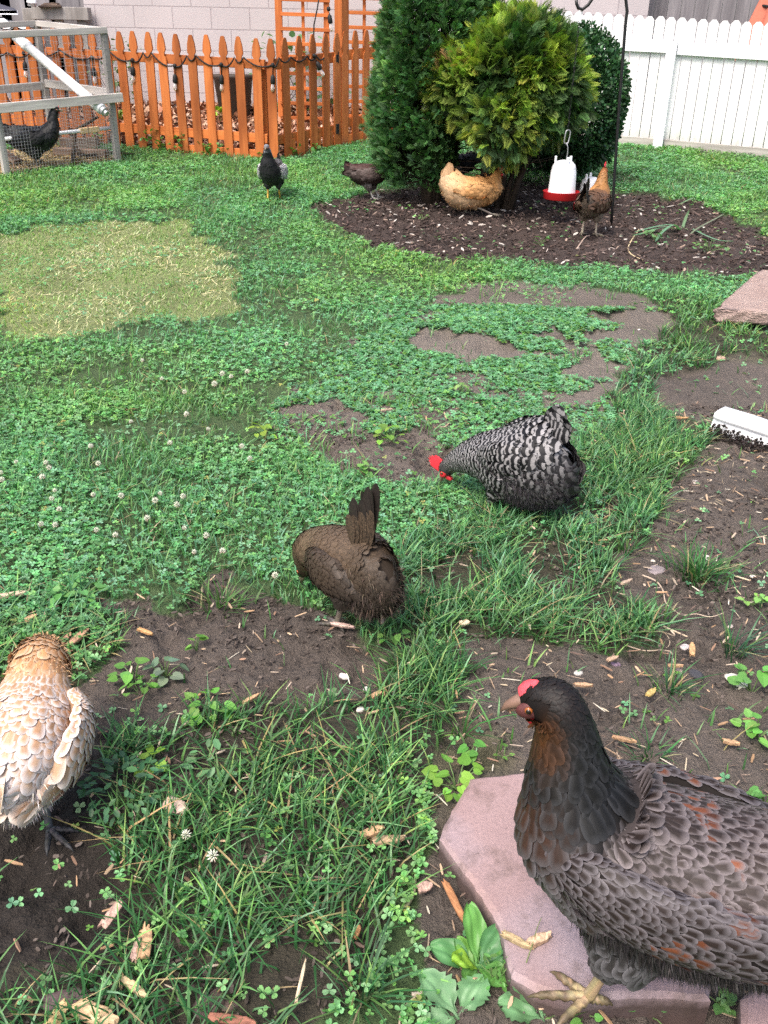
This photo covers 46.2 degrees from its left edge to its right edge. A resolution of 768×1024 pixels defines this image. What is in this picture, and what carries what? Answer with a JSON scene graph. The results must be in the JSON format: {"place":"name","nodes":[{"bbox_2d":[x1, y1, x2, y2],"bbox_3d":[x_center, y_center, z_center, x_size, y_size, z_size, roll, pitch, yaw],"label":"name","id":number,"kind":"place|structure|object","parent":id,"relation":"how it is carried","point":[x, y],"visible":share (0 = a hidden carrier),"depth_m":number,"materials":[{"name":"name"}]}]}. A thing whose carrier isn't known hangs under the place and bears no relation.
{"place":"outdoors","nodes":[
{"label":"outdoors","id":0,"kind":"place"},
{"bbox_2d":[192,991,213,1019],"bbox_3d":[-0.263,0.721,1.316,0.034,0.014,0.041,14,30,23],"label":"stone","id":1,"kind":"object","parent":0,"point":[211,1004],"visible":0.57,"depth_m":1.31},
{"bbox_2d":[212,989,225,1012],"bbox_3d":[-0.243,0.718,1.322,0.026,0.012,0.039,-11,30,-23],"label":"stone","id":2,"kind":"object","parent":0,"point":[218,994],"visible":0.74,"depth_m":1.32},
{"bbox_2d":[0,58,767,1023],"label":"ground","id":3,"kind":"structure","parent":0,"point":[30,920],"depth_m":2.37,"materials":[{"name":"soil"}]},
{"bbox_2d":[0,0,93,99],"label":"grey shed","id":4,"kind":"structure","parent":3,"relation":"on","point":[73,12],"depth_m":10.31,"materials":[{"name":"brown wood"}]},
{"bbox_2d":[0,4,17,14],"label":"coop roof","id":5,"kind":"structure","parent":4,"relation":"attached to","point":[5,10],"depth_m":9.49,"materials":[{"name":"white paint"}]},
{"bbox_2d":[0,631,97,856],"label":"hen","id":6,"kind":"object","parent":3,"relation":"on","point":[48,721],"visible":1,"depth_m":1.53,"materials":[{"name":"beige"}]},
{"bbox_2d":[46,998,66,1023],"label":"wood chip","id":7,"kind":"object","parent":3,"relation":"on","point":[62,1002],"visible":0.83,"depth_m":1.27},
{"bbox_2d":[0,143,113,174],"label":"straw bedding","id":8,"kind":"object","parent":3,"relation":"on","point":[64,161],"visible":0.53,"depth_m":8.61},
{"bbox_2d":[3,106,63,169],"bbox_3d":[-3.253,-3.442,8.281,0.668,0.559,0.300,-1,27,-4],"label":"hen","id":9,"kind":"object","parent":8,"relation":"on","point":[44,137],"visible":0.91,"depth_m":8.19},
{"bbox_2d":[59,137,99,148],"bbox_3d":[-3.088,-3.735,9.149,0.372,0.120,0.120,0,27,-1],"label":"old timber","id":10,"kind":"object","parent":8,"relation":"on","point":[82,145],"visible":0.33,"depth_m":9.09,"materials":[{"name":"brown wood"}]},
{"bbox_2d":[53,147,108,158],"bbox_3d":[-2.968,-3.514,8.835,0.523,0.090,0.120,4,27,3],"label":"old timber","id":11,"kind":"object","parent":8,"relation":"on","point":[66,153],"visible":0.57,"depth_m":8.78,"materials":[{"name":"brown wood"}]},
{"bbox_2d":[71,116,132,161],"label":"branch","id":12,"kind":"object","parent":8,"relation":"on","point":[74,150],"visible":0.75,"depth_m":8.68,"materials":[{"name":"brown plant"}]},
{"bbox_2d":[0,20,123,175],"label":"chicken run","id":13,"kind":"object","parent":3,"relation":"on","point":[101,95],"visible":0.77,"depth_m":8.38,"materials":[{"name":"grey wood"}]},
{"bbox_2d":[5,126,110,140],"bbox_3d":[-3.042,-3.529,8.410,1.052,0.107,0.052,-19,33,-33],"label":"roost bar","id":14,"kind":"object","parent":13,"relation":"attached to","point":[81,130],"visible":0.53,"depth_m":8.52,"materials":[{"name":"white wood"}]},
{"bbox_2d":[12,37,108,115],"bbox_3d":[-3.071,-4.160,8.551,1.151,0.690,0.100,16,31,27],"label":"feeder pipe","id":15,"kind":"object","parent":13,"relation":"attached to","point":[80,90],"visible":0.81,"depth_m":8.52,"materials":[{"name":"white plastic"}]},
{"bbox_2d":[40,987,87,1013],"bbox_3d":[-0.460,0.702,1.298,0.069,0.008,0.030,-7,28,-15],"label":"wood chip","id":16,"kind":"object","parent":3,"relation":"on","point":[56,995],"visible":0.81,"depth_m":1.30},
{"bbox_2d":[45,573,108,607],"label":"broadleaf weed","id":17,"kind":"object","parent":3,"relation":"on","point":[98,585],"visible":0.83,"depth_m":2.22,"materials":[{"name":"green plant"}]},
{"bbox_2d":[65,628,88,646],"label":"wood chip","id":18,"kind":"object","parent":3,"relation":"on","point":[74,640],"visible":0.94,"depth_m":2.08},
{"bbox_2d":[70,999,118,1023],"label":"wood chip","id":19,"kind":"object","parent":3,"relation":"on","point":[112,1018],"visible":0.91,"depth_m":1.28,"materials":[{"name":"wood"}]},
{"bbox_2d":[97,898,124,928],"bbox_3d":[-0.432,0.639,1.433,0.018,0.009,0.062,11,29,16],"label":"wood chip","id":20,"kind":"object","parent":3,"relation":"on","point":[110,912],"visible":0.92,"depth_m":1.43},
{"bbox_2d":[10,231,233,328],"bbox_3d":[-1.515,-1.459,5.442,1.370,0.062,2.389,-10,29,-20],"label":"dry straw","id":21,"kind":"object","parent":3,"relation":"on","point":[134,259],"visible":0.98,"depth_m":5.53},
{"bbox_2d":[77,750,172,829],"bbox_3d":[-0.478,0.501,1.648,0.174,0.099,0.174,1,27,0],"label":"broadleaf weed","id":22,"kind":"object","parent":3,"relation":"on","point":[110,768],"visible":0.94,"depth_m":1.64,"materials":[{"name":"green plant"}]},
{"bbox_2d":[106,657,149,687],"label":"broadleaf weed","id":23,"kind":"object","parent":3,"relation":"on","point":[127,678],"visible":0.99,"depth_m":1.98,"materials":[{"name":"green plant"}]},
{"bbox_2d":[120,976,148,997],"bbox_3d":[-0.364,0.695,1.317,0.053,0.008,0.012,18,32,30],"label":"wood chip","id":24,"kind":"object","parent":3,"relation":"on","point":[129,983],"visible":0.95,"depth_m":1.31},
{"bbox_2d":[0,27,278,157],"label":"picket fence","id":25,"kind":"object","parent":3,"relation":"on","point":[265,113],"visible":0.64,"depth_m":8.93,"materials":[{"name":"orange wood"}]},
{"bbox_2d":[0,0,332,91],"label":"string lights","id":26,"kind":"object","parent":25,"relation":"hanging from","point":[272,65],"visible":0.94,"depth_m":8.82,"materials":[{"name":"black plastic"}]},
{"bbox_2d":[119,671,159,696],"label":"broadleaf weed","id":27,"kind":"object","parent":3,"relation":"on","point":[151,685],"visible":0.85,"depth_m":1.95,"materials":[{"name":"green plant"}]},
{"bbox_2d":[135,922,151,961],"bbox_3d":[-0.368,0.661,1.385,0.023,0.009,0.071,-2,28,-8],"label":"wood chip","id":28,"kind":"object","parent":3,"relation":"on","point":[146,937],"visible":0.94,"depth_m":1.38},
{"bbox_2d":[134,745,168,776],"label":"broadleaf weed","id":29,"kind":"object","parent":3,"relation":"on","point":[149,749],"visible":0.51,"depth_m":1.74,"materials":[{"name":"green plant"}]},
{"bbox_2d":[142,656,188,686],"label":"broadleaf weed","id":30,"kind":"object","parent":3,"relation":"on","point":[162,680],"visible":0.99,"depth_m":1.99,"materials":[{"name":"green plant"}]},
{"bbox_2d":[162,795,188,814],"bbox_3d":[-0.378,0.532,1.630,0.051,0.008,0.030,15,39,25],"label":"wood chip","id":31,"kind":"object","parent":3,"relation":"on","point":[180,806],"visible":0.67,"depth_m":1.63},
{"bbox_2d":[185,634,208,650],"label":"broadleaf weed","id":32,"kind":"object","parent":3,"relation":"on","point":[202,637],"visible":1,"depth_m":2.09,"materials":[{"name":"green plant"}]},
{"bbox_2d":[181,687,236,726],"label":"broadleaf weed","id":33,"kind":"object","parent":3,"relation":"on","point":[195,715],"visible":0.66,"depth_m":1.88,"materials":[{"name":"green plant"}]},
{"bbox_2d":[180,738,256,792],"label":"broadleaf weed","id":34,"kind":"object","parent":3,"relation":"on","point":[217,744],"visible":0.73,"depth_m":1.73,"materials":[{"name":"green plant"}]},
{"bbox_2d":[164,565,281,619],"bbox_3d":[-0.397,0.209,2.249,0.274,0.080,0.233,-12,30,-25],"label":"grass tuft","id":35,"kind":"object","parent":3,"relation":"on","point":[218,604],"visible":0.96,"depth_m":2.26,"materials":[{"name":"plant"}]},
{"bbox_2d":[1,96,461,155],"bbox_3d":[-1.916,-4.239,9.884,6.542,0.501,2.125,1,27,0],"label":"fallen leaves","id":36,"kind":"object","parent":3,"relation":"on","point":[250,123],"visible":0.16,"depth_m":10.02,"materials":[{"name":"plant"}]},
{"bbox_2d":[82,37,141,104],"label":"ivy plant","id":37,"kind":"object","parent":36,"relation":"on","point":[116,83],"visible":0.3,"depth_m":10.34,"materials":[{"name":"green plant"}]},
{"bbox_2d":[213,74,252,119],"bbox_3d":[-1.698,-4.692,10.201,0.470,0.475,0.470,1,27,0],"label":"planter","id":38,"kind":"object","parent":36,"relation":"on","point":[248,82],"visible":0.41,"depth_m":10.05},
{"bbox_2d":[261,31,351,110],"bbox_3d":[-0.869,-4.961,10.231,1.077,0.907,0.717,7,28,12],"label":"shrub plant","id":39,"kind":"object","parent":36,"relation":"on","point":[292,34],"visible":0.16,"depth_m":10.23,"materials":[{"name":"green plant"}]},
{"bbox_2d":[207,1012,256,1023],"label":"wood chip","id":40,"kind":"object","parent":3,"relation":"on","point":[213,1018],"visible":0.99,"depth_m":1.27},
{"bbox_2d":[248,423,276,438],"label":"broadleaf weed","id":41,"kind":"object","parent":3,"relation":"on","point":[263,433],"visible":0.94,"depth_m":3.19,"materials":[{"name":"green plant"}]},
{"bbox_2d":[257,144,287,201],"bbox_3d":[-0.916,-2.807,7.431,0.250,0.456,0.516,4,27,5],"label":"hen","id":42,"kind":"object","parent":3,"relation":"on","point":[271,171],"visible":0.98,"depth_m":7.30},
{"bbox_2d":[294,958,306,1003],"bbox_3d":[-0.122,0.689,1.324,0.006,0.008,0.078,3,27,7],"label":"wood chip","id":43,"kind":"object","parent":3,"relation":"on","point":[299,987],"visible":1,"depth_m":1.32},
{"bbox_2d":[274,33,340,158],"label":"picket gate","id":44,"kind":"structure","parent":3,"relation":"on","point":[301,135],"depth_m":8.99,"materials":[{"name":"orange wood"}]},
{"bbox_2d":[274,0,384,121],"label":"lattice trellis","id":45,"kind":"object","parent":3,"relation":"on","point":[279,27],"visible":0.23,"depth_m":9.72,"materials":[{"name":"orange wood"}]},
{"bbox_2d":[292,483,407,632],"bbox_3d":[-0.089,0.083,2.117,0.195,0.413,0.415,-19,33,-33],"label":"hen","id":46,"kind":"object","parent":3,"relation":"on","point":[352,566],"visible":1,"depth_m":2.02,"materials":[{"name":"brown"}]},
{"bbox_2d":[342,161,386,199],"bbox_3d":[-0.122,-2.838,7.516,0.460,0.441,0.224,-5,28,-12],"label":"hen","id":47,"kind":"object","parent":3,"relation":"on","point":[367,178],"visible":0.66,"depth_m":7.45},
{"bbox_2d":[354,460,376,477],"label":"broadleaf weed","id":48,"kind":"object","parent":3,"relation":"on","point":[366,472],"visible":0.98,"depth_m":2.89,"materials":[{"name":"green plant"}]},
{"bbox_2d":[83,0,649,127],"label":"block wall","id":49,"kind":"structure","parent":3,"relation":"on","point":[247,22],"depth_m":10.30,"materials":[{"name":"brick"}]},
{"bbox_2d":[298,888,442,1023],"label":"grass tuft","id":50,"kind":"object","parent":3,"relation":"on","point":[372,982],"visible":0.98,"depth_m":1.33,"materials":[{"name":"plant"}]},
{"bbox_2d":[360,825,384,838],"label":"wood chip","id":51,"kind":"object","parent":3,"relation":"on","point":[370,833],"visible":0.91,"depth_m":1.57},
{"bbox_2d":[334,0,412,145],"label":"picket fence","id":52,"kind":"object","parent":3,"relation":"on","point":[355,54],"visible":0.45,"depth_m":9.29,"materials":[{"name":"orange wood"}]},
{"bbox_2d":[0,138,767,1023],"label":"grass","id":53,"kind":"structure","parent":3,"relation":"on","point":[458,532],"depth_m":2.39,"materials":[{"name":"plant"}]},
{"bbox_2d":[0,292,767,1023],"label":"wood splinters","id":54,"kind":"object","parent":3,"relation":"on","point":[510,1002],"visible":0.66,"depth_m":2.01,"materials":[{"name":"wood"}]},
{"bbox_2d":[0,137,767,1023],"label":"clover","id":55,"kind":"object","parent":3,"relation":"on","point":[422,1013],"visible":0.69,"depth_m":3.43,"materials":[{"name":"green plant"}]},
{"bbox_2d":[6,302,767,1023],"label":"groundcover","id":56,"kind":"object","parent":3,"relation":"on","point":[390,350],"visible":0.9,"depth_m":3.85,"materials":[{"name":"green plant"}]},
{"bbox_2d":[372,834,404,845],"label":"wood chip","id":57,"kind":"object","parent":3,"relation":"on","point":[385,838],"visible":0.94,"depth_m":1.56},
{"bbox_2d":[373,423,408,444],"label":"broadleaf weed","id":58,"kind":"object","parent":3,"relation":"on","point":[386,428],"visible":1,"depth_m":3.20,"materials":[{"name":"green plant"}]},
{"bbox_2d":[378,626,409,644],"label":"broadleaf weed","id":59,"kind":"object","parent":3,"relation":"on","point":[393,640],"visible":0.93,"depth_m":2.12,"materials":[{"name":"green plant"}]},
{"bbox_2d":[334,627,477,697],"bbox_3d":[0.039,0.347,2.016,0.329,0.064,0.273,1,27,0],"label":"grass tuft","id":60,"kind":"object","parent":3,"relation":"on","point":[410,655],"visible":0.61,"depth_m":2.05,"materials":[{"name":"plant"}]},
{"bbox_2d":[416,881,432,893],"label":"wood chip","id":61,"kind":"object","parent":3,"relation":"on","point":[424,886],"visible":0.98,"depth_m":1.48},
{"bbox_2d":[92,403,767,1017],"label":"straw litter","id":62,"kind":"object","parent":3,"relation":"on","point":[568,675],"visible":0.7,"depth_m":2.00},
{"bbox_2d":[358,0,503,204],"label":"conical tree","id":63,"kind":"object","parent":3,"relation":"on","point":[416,143],"visible":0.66,"depth_m":6.91,"materials":[{"name":"green plant"}]},
{"bbox_2d":[441,878,463,922],"bbox_3d":[0.115,0.629,1.448,0.013,0.008,0.101,-21,32,-11],"label":"wood chip","id":64,"kind":"object","parent":3,"relation":"on","point":[453,899],"visible":0.79,"depth_m":1.45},
{"bbox_2d":[421,753,483,801],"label":"broadleaf weed","id":65,"kind":"object","parent":3,"relation":"on","point":[463,779],"visible":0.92,"depth_m":1.69,"materials":[{"name":"green plant"}]},
{"bbox_2d":[419,968,490,1023],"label":"weed","id":66,"kind":"object","parent":3,"relation":"on","point":[469,989],"visible":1,"depth_m":1.32,"materials":[{"name":"green plant"}]},
{"bbox_2d":[412,679,516,754],"bbox_3d":[0.151,0.426,1.792,0.198,0.103,0.226,21,34,34],"label":"grass tuft","id":67,"kind":"object","parent":3,"relation":"on","point":[465,728],"visible":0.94,"depth_m":1.83,"materials":[{"name":"plant"}]},
{"bbox_2d":[430,901,507,986],"bbox_3d":[0.130,0.663,1.375,0.123,0.063,0.116,1,27,0],"label":"plantain plant","id":68,"kind":"object","parent":3,"relation":"on","point":[480,939],"visible":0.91,"depth_m":1.38,"materials":[{"name":"green plant"}]},
{"bbox_2d":[438,162,504,216],"bbox_3d":[0.683,-2.523,7.040,0.491,0.390,0.345,-15,31,-28],"label":"hen","id":69,"kind":"object","parent":3,"relation":"on","point":[459,190],"visible":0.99,"depth_m":6.95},
{"bbox_2d":[457,739,485,763],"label":"broadleaf weed","id":70,"kind":"object","parent":3,"relation":"on","point":[472,754],"visible":0.91,"depth_m":1.76,"materials":[{"name":"green plant"}]},
{"bbox_2d":[457,150,487,174],"bbox_3d":[0.717,-3.097,8.073,0.499,0.331,0.214,0,27,-2],"label":"hen","id":71,"kind":"object","parent":3,"relation":"on","point":[470,155],"visible":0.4,"depth_m":7.98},
{"bbox_2d":[475,950,507,992],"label":"broadleaf weed","id":72,"kind":"object","parent":3,"relation":"on","point":[494,972],"visible":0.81,"depth_m":1.34,"materials":[{"name":"green plant"}]},
{"bbox_2d":[410,0,600,209],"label":"golden bush","id":73,"kind":"object","parent":3,"relation":"on","point":[510,108],"visible":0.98,"depth_m":6.63,"materials":[{"name":"green plant"}]},
{"bbox_2d":[428,404,585,513],"bbox_3d":[0.390,-0.180,2.711,0.304,0.365,0.454,-15,32,-29],"label":"hen","id":74,"kind":"object","parent":3,"relation":"on","point":[532,462],"visible":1,"depth_m":2.58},
{"bbox_2d":[310,179,767,277],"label":"mulch crumbs","id":75,"kind":"object","parent":3,"relation":"on","point":[447,236],"visible":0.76,"depth_m":6.78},
{"bbox_2d":[497,980,584,1023],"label":"leaf","id":76,"kind":"object","parent":3,"relation":"on","point":[516,1009],"visible":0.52,"depth_m":1.30,"materials":[{"name":"green plant"}]},
{"bbox_2d":[319,182,767,273],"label":"mulch flecks","id":77,"kind":"object","parent":3,"relation":"on","point":[488,216],"visible":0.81,"depth_m":6.84,"materials":[{"name":"wood"}]},
{"bbox_2d":[508,19,632,177],"bbox_3d":[1.519,-3.583,7.975,1.306,1.380,1.008,1,27,0],"label":"boxwood bush","id":78,"kind":"object","parent":3,"relation":"on","point":[589,150],"visible":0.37,"depth_m":7.71,"materials":[{"name":"green plant"}]},
{"bbox_2d":[439,773,710,1023],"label":"stepping stone","id":79,"kind":"object","parent":3,"relation":"on","point":[496,883],"visible":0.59,"depth_m":1.40,"materials":[{"name":"stone"}]},
{"bbox_2d":[500,930,533,949],"bbox_3d":[0.200,0.642,1.350,0.056,0.008,0.012,17,30,28],"label":"wood chip","id":80,"kind":"object","parent":79,"relation":"on","point":[515,939],"visible":1,"depth_m":1.35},
{"bbox_2d":[526,930,551,947],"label":"wood chip","id":81,"kind":"object","parent":79,"relation":"on","point":[540,938],"visible":1,"depth_m":1.35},
{"bbox_2d":[500,676,767,1023],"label":"hen","id":82,"kind":"object","parent":79,"relation":"on","point":[643,874],"visible":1,"depth_m":1.10,"materials":[{"name":"grey"}]},
{"bbox_2d":[573,173,596,209],"bbox_3d":[1.686,-2.611,7.356,0.260,0.284,0.260,6,28,9],"label":"poultry waterer","id":83,"kind":"object","parent":3,"relation":"on","point":[592,180],"visible":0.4,"depth_m":7.28,"materials":[{"name":"white plastic"}]},
{"bbox_2d":[570,1013,603,1023],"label":"broadleaf weed","id":84,"kind":"object","parent":3,"relation":"on","point":[598,1017],"visible":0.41,"depth_m":1.28,"materials":[{"name":"green plant"}]},
{"bbox_2d":[574,162,611,236],"bbox_3d":[1.504,-2.246,6.498,0.251,0.488,0.529,15,30,25],"label":"hen","id":85,"kind":"object","parent":3,"relation":"on","point":[594,202],"visible":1,"depth_m":6.44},
{"bbox_2d":[575,0,628,224],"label":"shepherd hook","id":86,"kind":"object","parent":3,"relation":"on","point":[619,93],"visible":0.95,"depth_m":6.58,"materials":[{"name":"black metal"}]},
{"bbox_2d":[563,10,582,159],"bbox_3d":[1.371,-3.090,6.558,0.054,0.993,0.017,-8,29,-17],"label":"hanging chain","id":87,"kind":"object","parent":86,"relation":"hanging from","point":[572,84],"visible":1,"depth_m":6.56,"materials":[{"name":"white paint"}]},
{"bbox_2d":[543,156,579,201],"bbox_3d":[1.359,-2.538,6.844,0.282,0.308,0.282,-13,30,-25],"label":"poultry waterer","id":88,"kind":"object","parent":87,"relation":"hanging from","point":[562,184],"visible":1,"depth_m":6.78,"materials":[{"name":"white plastic"}]},
{"bbox_2d":[612,735,636,742],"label":"wood chip","id":89,"kind":"object","parent":3,"relation":"on","point":[621,738],"visible":1,"depth_m":1.80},
{"bbox_2d":[603,528,669,557],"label":"grass tuft","id":90,"kind":"object","parent":3,"relation":"on","point":[621,547],"visible":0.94,"depth_m":2.56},
{"bbox_2d":[606,721,684,765],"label":"grass tuft","id":91,"kind":"object","parent":3,"relation":"on","point":[668,750],"visible":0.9,"depth_m":1.79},
{"bbox_2d":[647,565,665,574],"bbox_3d":[0.744,0.157,2.458,0.055,0.008,0.043,-17,33,-32],"label":"stone","id":92,"kind":"object","parent":3,"relation":"on","point":[655,569],"visible":0.97,"depth_m":2.45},
{"bbox_2d":[548,10,767,156],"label":"white fence","id":93,"kind":"object","parent":3,"relation":"on","point":[666,48],"visible":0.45,"depth_m":9.38,"materials":[{"name":"paint"}]},
{"bbox_2d":[638,593,698,622],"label":"grass tuft","id":94,"kind":"object","parent":3,"relation":"on","point":[666,612],"visible":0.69,"depth_m":2.26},
{"bbox_2d":[633,198,724,241],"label":"daffodil plant","id":95,"kind":"object","parent":3,"relation":"on","point":[677,226],"visible":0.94,"depth_m":6.75,"materials":[{"name":"green plant"}]},
{"bbox_2d":[632,652,727,702],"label":"grass tuft","id":96,"kind":"object","parent":3,"relation":"on","point":[671,679],"visible":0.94,"depth_m":1.99,"materials":[{"name":"plant"}]},
{"bbox_2d":[640,0,767,133],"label":"grey board fence","id":97,"kind":"object","parent":3,"relation":"on","point":[728,8],"visible":0.08,"depth_m":10.38,"materials":[{"name":"wood"}]},
{"bbox_2d":[653,529,755,592],"bbox_3d":[0.859,0.140,2.415,0.324,0.093,0.327,1,27,0],"label":"grass tuft","id":98,"kind":"object","parent":3,"relation":"on","point":[700,565],"visible":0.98,"depth_m":2.42,"materials":[{"name":"plant"}]},
{"bbox_2d":[692,239,728,251],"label":"broadleaf weed","id":99,"kind":"object","parent":3,"relation":"on","point":[716,245],"visible":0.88,"depth_m":6.22,"materials":[{"name":"green plant"}]},
{"bbox_2d":[709,987,736,1015],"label":"broadleaf weed","id":100,"kind":"object","parent":3,"relation":"on","point":[719,1007],"visible":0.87,"depth_m":1.31,"materials":[{"name":"green plant"}]},
{"bbox_2d":[691,600,767,662],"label":"grass tuft","id":101,"kind":"object","parent":3,"relation":"on","point":[727,646],"visible":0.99,"depth_m":2.11,"materials":[{"name":"plant"}]},
{"bbox_2d":[707,406,767,454],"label":"painted block","id":102,"kind":"object","parent":3,"relation":"on","point":[738,428],"depth_m":3.22,"materials":[{"name":"white paint"}]},
{"bbox_2d":[713,270,767,324],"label":"broken slab","id":103,"kind":"object","parent":3,"relation":"on","point":[746,302],"depth_m":4.68,"materials":[{"name":"stone"}]},
{"bbox_2d":[727,663,767,691],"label":"broadleaf weed","id":104,"kind":"object","parent":3,"relation":"on","point":[741,677],"visible":1,"depth_m":1.97,"materials":[{"name":"green plant"}]},
{"bbox_2d":[730,708,767,747],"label":"broadleaf weed","id":105,"kind":"object","parent":3,"relation":"on","point":[748,713],"visible":1,"depth_m":1.83,"materials":[{"name":"green plant"}]},
{"bbox_2d":[734,991,767,1023],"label":"stepping stone","id":106,"kind":"object","parent":3,"relation":"on","point":[749,1011],"visible":0.67,"depth_m":1.27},
{"bbox_2d":[734,593,767,605],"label":"broadleaf weed","id":107,"kind":"object","parent":3,"relation":"on","point":[756,599],"visible":1,"depth_m":2.29,"materials":[{"name":"green plant"}]},
{"bbox_2d":[735,0,767,61],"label":"patio umbrella","id":108,"kind":"object","parent":3,"relation":"on","point":[760,13],"visible":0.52,"depth_m":9.18,"materials":[{"name":"fabric"}]},
{"bbox_2d":[746,785,767,801],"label":"broadleaf weed","id":109,"kind":"object","parent":3,"relation":"on","point":[754,790],"visible":0.71,"depth_m":1.68,"materials":[{"name":"green plant"}]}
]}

